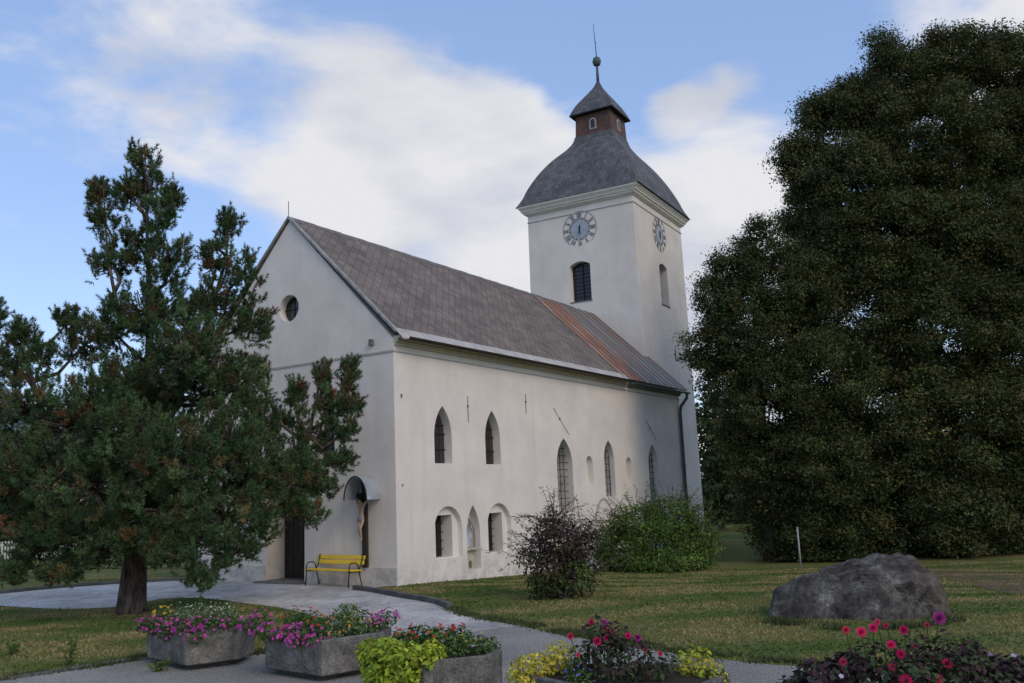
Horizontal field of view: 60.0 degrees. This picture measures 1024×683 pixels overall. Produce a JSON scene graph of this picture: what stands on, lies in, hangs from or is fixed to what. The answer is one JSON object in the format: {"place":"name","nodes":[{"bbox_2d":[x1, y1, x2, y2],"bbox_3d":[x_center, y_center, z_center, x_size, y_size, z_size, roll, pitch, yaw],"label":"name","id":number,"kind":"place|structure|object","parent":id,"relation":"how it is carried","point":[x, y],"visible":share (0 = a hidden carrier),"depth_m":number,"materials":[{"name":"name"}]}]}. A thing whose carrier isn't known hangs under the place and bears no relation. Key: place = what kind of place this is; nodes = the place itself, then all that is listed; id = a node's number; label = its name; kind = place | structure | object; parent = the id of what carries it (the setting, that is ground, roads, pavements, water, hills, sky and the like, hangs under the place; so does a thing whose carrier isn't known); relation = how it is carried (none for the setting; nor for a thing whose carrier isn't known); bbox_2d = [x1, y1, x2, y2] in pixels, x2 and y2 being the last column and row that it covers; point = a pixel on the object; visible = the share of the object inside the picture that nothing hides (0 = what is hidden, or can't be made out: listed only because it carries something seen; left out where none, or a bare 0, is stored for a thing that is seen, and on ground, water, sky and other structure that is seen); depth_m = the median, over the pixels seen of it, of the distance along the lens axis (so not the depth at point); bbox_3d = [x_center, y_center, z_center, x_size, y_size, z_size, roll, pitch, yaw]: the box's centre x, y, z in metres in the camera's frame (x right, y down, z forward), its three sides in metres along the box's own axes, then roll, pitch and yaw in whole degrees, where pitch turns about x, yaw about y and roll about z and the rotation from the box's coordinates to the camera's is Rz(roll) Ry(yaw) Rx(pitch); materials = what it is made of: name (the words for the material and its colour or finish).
{"place":"outdoors","nodes":[
{"label":"outdoors","id":0,"kind":"place"},
{"bbox_2d":[0,296,24,484],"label":"pine tree","id":1,"kind":"object","parent":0,"point":[4,314],"visible":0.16,"depth_m":27.93,"materials":[{"name":"green plant"}]},
{"bbox_2d":[5,459,109,499],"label":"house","id":2,"kind":"structure","parent":0,"point":[53,479],"depth_m":91.18,"materials":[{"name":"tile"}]},
{"bbox_2d":[0,386,191,452],"bbox_3d":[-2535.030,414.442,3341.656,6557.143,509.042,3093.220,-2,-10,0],"label":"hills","id":3,"kind":"structure","parent":0,"point":[4,387],"depth_m":2840.62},
{"bbox_2d":[0,580,519,636],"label":"path","id":4,"kind":"structure","parent":0,"point":[324,599],"depth_m":23.47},
{"bbox_2d":[304,554,365,587],"bbox_3d":[-5.152,6.625,25.631,2.106,0.868,0.585,-10,-12,38],"label":"park bench","id":5,"kind":"object","parent":4,"relation":"on","point":[360,561],"visible":0.99,"depth_m":25.72,"materials":[{"name":"yellow wood"}]},
{"bbox_2d":[0,617,984,682],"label":"forecourt","id":6,"kind":"structure","parent":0,"point":[517,641],"depth_m":13.23,"materials":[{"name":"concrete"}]},
{"bbox_2d":[147,618,254,668],"bbox_3d":[-5.046,4.884,14.393,1.996,0.560,1.255,-11,-13,43],"label":"planter","id":7,"kind":"object","parent":6,"relation":"on","point":[222,647],"visible":0.6,"depth_m":13.72,"materials":[{"name":"concrete"}]},
{"bbox_2d":[152,605,173,619],"bbox_3d":[-5.820,4.521,14.754,0.338,0.241,0.306,-2,-10,0],"label":"marigold","id":8,"kind":"object","parent":7,"relation":"in","point":[164,613],"visible":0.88,"depth_m":14.70,"materials":[{"name":"yellow plant"}]},
{"bbox_2d":[134,613,259,644],"bbox_3d":[-5.102,4.499,13.924,2.338,0.416,0.920,-4,-10,12],"label":"petunia","id":9,"kind":"object","parent":7,"relation":"in","point":[146,624],"visible":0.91,"depth_m":13.79,"materials":[{"name":"purple plant"}]},
{"bbox_2d":[166,601,242,624],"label":"white flowers","id":10,"kind":"object","parent":7,"relation":"on","point":[213,614],"visible":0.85,"depth_m":14.59,"materials":[{"name":"green plant"}]},
{"bbox_2d":[265,623,390,678],"bbox_3d":[-2.768,4.584,13.171,1.852,0.560,1.461,-12,-13,43],"label":"planter","id":11,"kind":"object","parent":6,"relation":"on","point":[329,658],"visible":0.57,"depth_m":12.48,"materials":[{"name":"concrete"}]},
{"bbox_2d":[240,609,330,649],"bbox_3d":[-3.369,4.190,12.895,1.902,0.455,0.634,-11,-13,43],"label":"petunia","id":12,"kind":"object","parent":11,"relation":"on","point":[300,635],"visible":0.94,"depth_m":12.70,"materials":[{"name":"purple plant"}]},
{"bbox_2d":[281,606,333,633],"bbox_3d":[-2.994,4.141,13.167,0.528,0.372,1.163,7,-13,-45],"label":"red salvia","id":13,"kind":"object","parent":11,"relation":"on","point":[304,619],"visible":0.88,"depth_m":13.16,"materials":[{"name":"green plant"}]},
{"bbox_2d":[310,601,377,638],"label":"mixed flowers","id":14,"kind":"object","parent":11,"relation":"in","point":[345,616],"visible":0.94,"depth_m":12.96,"materials":[{"name":"green plant"}]},
{"bbox_2d":[365,607,400,630],"bbox_3d":[-1.937,4.112,13.134,0.411,0.321,0.601,-10,-12,38],"label":"petunia","id":15,"kind":"object","parent":11,"relation":"on","point":[381,620],"visible":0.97,"depth_m":13.09,"materials":[{"name":"pink plant"}]},
{"bbox_2d":[364,645,501,682],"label":"planter","id":16,"kind":"object","parent":6,"relation":"on","point":[484,667],"visible":0.44,"depth_m":10.56,"materials":[{"name":"concrete"}]},
{"bbox_2d":[354,635,447,682],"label":"sweet potato vine","id":17,"kind":"object","parent":16,"relation":"in","point":[400,659],"visible":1,"depth_m":10.59,"materials":[{"name":"green plant"}]},
{"bbox_2d":[388,622,474,649],"bbox_3d":[-1.069,3.798,11.374,1.199,0.360,0.572,-5,-10,13],"label":"begonia","id":18,"kind":"object","parent":16,"relation":"on","point":[433,633],"visible":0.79,"depth_m":11.34,"materials":[{"name":"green plant"}]},
{"bbox_2d":[440,631,500,657],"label":"mixed flowers","id":19,"kind":"object","parent":16,"relation":"in","point":[470,645],"visible":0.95,"depth_m":10.91,"materials":[{"name":"green plant"}]},
{"bbox_2d":[526,663,729,682],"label":"planter","id":20,"kind":"object","parent":6,"relation":"on","point":[678,677],"visible":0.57,"depth_m":9.16,"materials":[{"name":"concrete"}]},
{"bbox_2d":[505,640,579,682],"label":"golden foliage","id":21,"kind":"object","parent":20,"relation":"in","point":[519,677],"visible":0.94,"depth_m":9.51,"materials":[{"name":"yellow plant"}]},
{"bbox_2d":[557,653,594,682],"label":"lobelia","id":22,"kind":"object","parent":20,"relation":"in","point":[576,674],"visible":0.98,"depth_m":9.19,"materials":[{"name":"green plant"}]},
{"bbox_2d":[567,614,679,682],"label":"dahlia","id":23,"kind":"object","parent":20,"relation":"in","point":[599,641],"visible":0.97,"depth_m":9.26,"materials":[{"name":"green plant"}]},
{"bbox_2d":[675,644,728,682],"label":"golden foliage","id":24,"kind":"object","parent":20,"relation":"in","point":[686,661],"visible":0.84,"depth_m":9.21,"materials":[{"name":"yellow plant"}]},
{"bbox_3d":[4.021,3.438,7.861,2.839,0.500,1.299,-2,-10,0],"label":"planter","id":25,"kind":"object","parent":6,"relation":"on","visible":0},
{"bbox_2d":[776,651,877,682],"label":"purple vine","id":26,"kind":"object","parent":25,"relation":"in","point":[830,669],"visible":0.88,"depth_m":8.04,"materials":[{"name":"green plant"}]},
{"bbox_2d":[838,611,1021,682],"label":"dahlia","id":27,"kind":"object","parent":25,"relation":"in","point":[962,664],"visible":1,"depth_m":7.94,"materials":[{"name":"green plant"}]},
{"bbox_2d":[983,652,1023,682],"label":"purple vine","id":28,"kind":"object","parent":25,"relation":"in","point":[1012,664],"visible":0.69,"depth_m":7.97,"materials":[{"name":"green plant"}]},
{"bbox_2d":[0,519,1023,679],"bbox_3d":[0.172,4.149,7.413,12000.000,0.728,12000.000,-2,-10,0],"label":"lawn","id":29,"kind":"structure","parent":0,"point":[739,550],"depth_m":18.23,"materials":[{"name":"green plant"}]},
{"bbox_2d":[1,640,24,654],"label":"weed","id":30,"kind":"object","parent":29,"relation":"on","point":[13,648],"visible":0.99,"depth_m":15.67,"materials":[{"name":"green plant"}]},
{"bbox_2d":[0,534,59,560],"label":"hedge","id":31,"kind":"object","parent":29,"relation":"on","point":[9,548],"visible":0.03,"depth_m":56.50,"materials":[{"name":"green plant"}]},
{"bbox_2d":[0,483,60,558],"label":"distant tree","id":32,"kind":"object","parent":29,"relation":"on","point":[3,534],"visible":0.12,"depth_m":57.92,"materials":[{"name":"green plant"}]},
{"bbox_2d":[0,541,110,559],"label":"picket fence","id":33,"kind":"object","parent":29,"relation":"on","point":[1,545],"visible":0.05,"depth_m":46.02,"materials":[{"name":"white paint"}]},
{"bbox_2d":[61,635,77,666],"bbox_3d":[-7.139,4.990,14.258,0.381,0.488,0.234,-12,-13,44],"label":"weed","id":34,"kind":"object","parent":29,"relation":"on","point":[72,649],"visible":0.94,"depth_m":14.22,"materials":[{"name":"green plant"}]},
{"bbox_2d":[0,657,152,680],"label":"kerb","id":35,"kind":"structure","parent":29,"relation":"on","point":[66,669],"depth_m":13.87,"materials":[{"name":"concrete"}]},
{"bbox_2d":[0,577,185,593],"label":"kerb","id":36,"kind":"structure","parent":29,"relation":"on","point":[84,584],"depth_m":28.87,"materials":[{"name":"concrete"}]},
{"bbox_2d":[32,537,197,569],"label":"hedge","id":37,"kind":"object","parent":29,"relation":"on","point":[117,562],"visible":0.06,"depth_m":40.68,"materials":[{"name":"green plant"}]},
{"bbox_2d":[81,505,194,541],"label":"distant tree","id":38,"kind":"object","parent":29,"relation":"on","point":[98,529],"depth_m":67.17,"materials":[{"name":"green plant"}]},
{"bbox_2d":[147,656,179,671],"bbox_3d":[-5.336,4.965,13.538,0.414,0.296,0.368,7,-13,-44],"label":"weed","id":39,"kind":"object","parent":29,"relation":"on","point":[159,667],"visible":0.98,"depth_m":13.52,"materials":[{"name":"green plant"}]},
{"bbox_2d":[0,614,336,680],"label":"verge grass","id":40,"kind":"structure","parent":29,"relation":"on","point":[257,651],"depth_m":14.17,"materials":[{"name":"green plant"}]},
{"bbox_2d":[0,136,369,614],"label":"pine tree","id":41,"kind":"object","parent":29,"relation":"on","point":[141,403],"visible":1,"depth_m":20.91,"materials":[{"name":"green plant"}]},
{"bbox_2d":[352,585,452,607],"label":"kerb","id":42,"kind":"structure","parent":29,"relation":"on","point":[428,599],"depth_m":21.77,"materials":[{"name":"concrete"}]},
{"bbox_2d":[198,24,704,585],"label":"church","id":43,"kind":"structure","parent":29,"relation":"on","point":[490,408],"depth_m":31.27,"materials":[{"name":"paint"}]},
{"bbox_2d":[285,297,298,320],"bbox_3d":[-7.040,-1.036,28.735,0.840,0.840,0.067,-8,-11,32],"label":"round window","id":44,"kind":"structure","parent":43,"relation":"in","point":[292,307],"depth_m":28.81,"materials":[{"name":"black glass"}]},
{"bbox_2d":[285,492,304,577],"bbox_3d":[-6.611,6.240,28.017,1.652,2.950,0.132,-8,-11,32],"label":"door","id":45,"kind":"structure","parent":43,"relation":"in","point":[294,532],"depth_m":28.17,"materials":[{"name":"brown wood"}]},
{"bbox_2d":[325,392,334,464],"bbox_3d":[-5.517,2.691,27.225,0.670,2.290,0.064,-8,-11,32],"label":"window","id":46,"kind":"structure","parent":43,"relation":"in","point":[329,434],"depth_m":27.20,"materials":[{"name":"black glass"}]},
{"bbox_2d":[354,482,368,567],"bbox_3d":[-4.317,5.274,25.563,0.800,2.450,0.344,-8,-11,32],"label":"crucifix","id":47,"kind":"object","parent":43,"relation":"attached to","point":[362,517],"visible":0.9,"depth_m":25.55,"materials":[{"name":"brown wood"}]},
{"bbox_2d":[435,515,443,556],"bbox_3d":[-2.411,6.019,27.379,0.124,1.270,0.850,-8,-11,32],"label":"window","id":48,"kind":"structure","parent":43,"relation":"in","point":[438,523],"depth_m":27.59,"materials":[{"name":"black glass"}]},
{"bbox_2d":[434,414,445,462],"bbox_3d":[-2.376,2.929,27.634,0.077,1.760,0.900,-8,-11,32],"label":"window","id":49,"kind":"structure","parent":43,"relation":"in","point":[439,434],"depth_m":27.76,"materials":[{"name":"black glass"}]},
{"bbox_2d":[485,419,494,463],"bbox_3d":[-0.887,3.270,29.959,0.077,1.780,0.900,-8,-11,32],"label":"window","id":50,"kind":"structure","parent":43,"relation":"in","point":[488,431],"depth_m":30.09,"materials":[{"name":"black glass"}]},
{"bbox_2d":[488,513,493,550],"bbox_3d":[-0.877,6.408,29.762,0.124,1.270,0.850,-8,-11,32],"label":"window","id":51,"kind":"structure","parent":43,"relation":"in","point":[490,520],"depth_m":29.99,"materials":[{"name":"black glass"}]},
{"bbox_2d":[557,447,568,510],"bbox_3d":[1.629,5.158,33.950,0.537,2.780,1.220,-8,-11,32],"label":"window","id":52,"kind":"structure","parent":43,"relation":"in","point":[562,448],"depth_m":33.92,"materials":[{"name":"grey glass"}]},
{"bbox_2d":[589,117,596,129],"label":"lantern window","id":53,"kind":"structure","parent":43,"relation":"in","point":[592,122],"depth_m":51.74,"materials":[{"name":"paint"}]},
{"bbox_2d":[604,450,610,494],"bbox_3d":[3.670,5.357,37.195,0.537,2.300,0.940,-8,-11,32],"label":"window","id":54,"kind":"structure","parent":43,"relation":"in","point":[605,457],"depth_m":37.27,"materials":[{"name":"grey glass"}]},
{"bbox_2d":[616,119,620,131],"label":"lantern window","id":55,"kind":"structure","parent":43,"relation":"in","point":[618,122],"depth_m":52.11,"materials":[{"name":"paint"}]},
{"bbox_2d":[649,453,654,502],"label":"window","id":56,"kind":"structure","parent":43,"relation":"in","point":[652,472],"depth_m":40.97,"materials":[{"name":"grey glass"}]},
{"bbox_2d":[481,480,631,598],"bbox_3d":[1.085,4.597,20.803,2.806,2.893,2.730,-9,-12,34],"label":"barberry bush","id":57,"kind":"object","parent":29,"relation":"on","point":[553,532],"visible":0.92,"depth_m":20.59,"materials":[{"name":"purple plant"}]},
{"bbox_2d":[521,558,593,599],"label":"green shoots","id":58,"kind":"object","parent":29,"relation":"on","point":[557,592],"visible":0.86,"depth_m":20.28,"materials":[{"name":"green plant"}]},
{"bbox_2d":[579,476,733,573],"bbox_3d":[5.156,6.688,31.715,5.832,3.780,4.433,-2,-10,0],"label":"green bush","id":59,"kind":"object","parent":29,"relation":"on","point":[677,554],"visible":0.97,"depth_m":31.34,"materials":[{"name":"green plant"}]},
{"bbox_2d":[694,389,750,529],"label":"distant tree","id":60,"kind":"object","parent":29,"relation":"on","point":[713,486],"visible":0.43,"depth_m":60.28,"materials":[{"name":"green plant"}]},
{"bbox_2d":[699,442,758,520],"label":"distant tree","id":61,"kind":"object","parent":29,"relation":"on","point":[702,460],"depth_m":72.62,"materials":[{"name":"green plant"}]},
{"bbox_2d":[669,211,889,561],"bbox_3d":[10.832,1.705,36.404,8.261,14.904,6.156,-2,-10,0],"label":"broadleaf tree","id":62,"kind":"object","parent":29,"relation":"on","point":[760,365],"visible":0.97,"depth_m":35.60,"materials":[{"name":"green plant"}]},
{"bbox_2d":[796,527,801,568],"bbox_3d":[10.356,7.495,31.951,0.072,1.580,0.068,-2,-10,0],"label":"marker post","id":63,"kind":"object","parent":29,"relation":"on","point":[799,547],"visible":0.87,"depth_m":31.94,"materials":[{"name":"paint"}]},
{"bbox_2d":[706,486,907,524],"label":"hedge","id":64,"kind":"object","parent":29,"relation":"on","point":[740,521],"visible":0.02,"depth_m":68.41,"materials":[{"name":"green plant"}]},
{"bbox_2d":[768,552,951,620],"bbox_3d":[6.397,5.138,16.362,3.344,2.380,1.730,-6,-10,18],"label":"boulder","id":65,"kind":"object","parent":29,"relation":"on","point":[895,586],"visible":0.48,"depth_m":15.83,"materials":[{"name":"grey stone"}]},
{"bbox_2d":[753,611,972,630],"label":"verge grass","id":66,"kind":"structure","parent":29,"relation":"on","point":[893,625],"depth_m":15.00,"materials":[{"name":"green plant"}]},
{"bbox_2d":[757,17,1023,558],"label":"broadleaf tree","id":67,"kind":"object","parent":29,"relation":"on","point":[948,251],"visible":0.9,"depth_m":36.74,"materials":[{"name":"green plant"}]},
{"bbox_2d":[0,0,1023,474],"label":"sky","id":68,"kind":"structure","parent":0,"point":[417,128],"materials":[{"name":"blue"}]},
{"bbox_2d":[933,570,1023,594],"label":"bare earth","id":69,"kind":"structure","parent":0,"point":[1020,591],"depth_m":23.89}
]}

